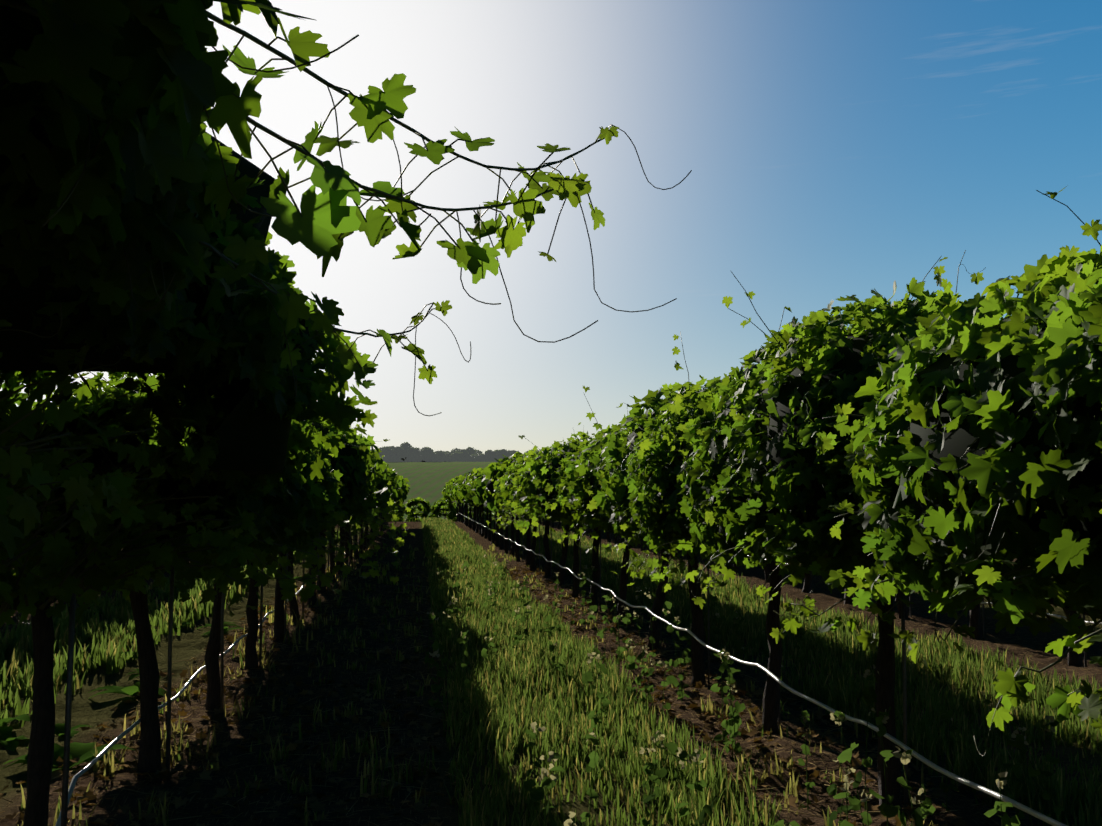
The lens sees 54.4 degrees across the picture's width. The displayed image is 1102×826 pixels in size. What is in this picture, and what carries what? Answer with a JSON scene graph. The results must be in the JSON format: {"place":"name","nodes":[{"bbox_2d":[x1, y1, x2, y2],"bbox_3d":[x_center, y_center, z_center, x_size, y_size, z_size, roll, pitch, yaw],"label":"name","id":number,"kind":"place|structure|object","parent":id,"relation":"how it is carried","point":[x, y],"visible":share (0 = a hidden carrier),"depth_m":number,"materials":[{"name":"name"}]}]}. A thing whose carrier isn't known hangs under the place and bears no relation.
{"place":"outdoors","nodes":[
{"label":"outdoors","id":0,"kind":"place"},
{"bbox_2d":[0,517,1101,825],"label":"grass","id":1,"kind":"structure","parent":0,"point":[518,679],"depth_m":7.93,"materials":[{"name":"green plant"}]},
{"bbox_2d":[0,462,1101,825],"bbox_3d":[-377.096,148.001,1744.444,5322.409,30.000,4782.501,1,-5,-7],"label":"ground","id":2,"kind":"structure","parent":0,"point":[428,480],"depth_m":7.38,"materials":[{"name":"brown soil"}]},
{"bbox_2d":[0,563,993,825],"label":"leaf litter","id":3,"kind":"object","parent":2,"relation":"on","point":[298,747],"visible":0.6,"depth_m":6.73,"materials":[{"name":"brown plant"}]},
{"bbox_2d":[0,554,1064,825],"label":"weeds","id":4,"kind":"object","parent":2,"relation":"on","point":[84,752],"visible":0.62,"depth_m":5.87,"materials":[{"name":"green plant"}]},
{"bbox_2d":[0,17,1098,554],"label":"vine canopy","id":5,"kind":"object","parent":2,"relation":"on","point":[252,443],"visible":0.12,"depth_m":3.27,"materials":[{"name":"green plant"}]},
{"bbox_2d":[91,376,788,575],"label":"vine leaves","id":6,"kind":"object","parent":5,"relation":"attached to","point":[613,504],"visible":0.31,"depth_m":9.96,"materials":[{"name":"green plant"}]},
{"bbox_2d":[378,450,556,521],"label":"vine leaves","id":7,"kind":"object","parent":5,"relation":"attached to","point":[470,488],"visible":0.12,"depth_m":32.42,"materials":[{"name":"green plant"}]},
{"bbox_2d":[0,0,1101,735],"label":"vine leaves","id":8,"kind":"object","parent":5,"relation":"attached to","point":[158,154],"visible":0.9,"depth_m":2.92,"materials":[{"name":"green plant"}]},
{"bbox_2d":[0,0,1101,697],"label":"vine shoots","id":9,"kind":"object","parent":5,"relation":"attached to","point":[80,558],"visible":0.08,"depth_m":2.83,"materials":[{"name":"green plant"}]},
{"bbox_2d":[0,34,1091,755],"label":"vine tendrils","id":10,"kind":"object","parent":9,"relation":"attached to","point":[312,324],"visible":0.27,"depth_m":1.72,"materials":[{"name":"green plant"}]},
{"bbox_2d":[0,503,1101,825],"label":"vine trunks","id":11,"kind":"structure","parent":2,"relation":"on","point":[40,749],"depth_m":6.72,"materials":[{"name":"brown wood"}]},
{"bbox_2d":[61,507,1086,825],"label":"vine stakes","id":12,"kind":"object","parent":2,"relation":"in","point":[69,709],"visible":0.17,"depth_m":5.78,"materials":[{"name":"brown wood"}]},
{"bbox_2d":[55,513,1101,825],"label":"drip lines","id":13,"kind":"object","parent":2,"relation":"on","point":[787,687],"visible":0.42,"depth_m":5.25,"materials":[{"name":"grey plastic"}]},
{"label":"oak wood","id":14,"kind":"object","parent":2,"relation":"on","visible":0},
{"bbox_2d":[370,442,538,461],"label":"trees","id":15,"kind":"object","parent":14,"relation":"attached to","point":[408,451],"visible":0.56,"depth_m":414.55,"materials":[{"name":"green plant"}]},
{"bbox_2d":[0,0,1101,453],"label":"sky","id":16,"kind":"structure","parent":0,"point":[832,149],"materials":[{"name":"blue"}]}
]}

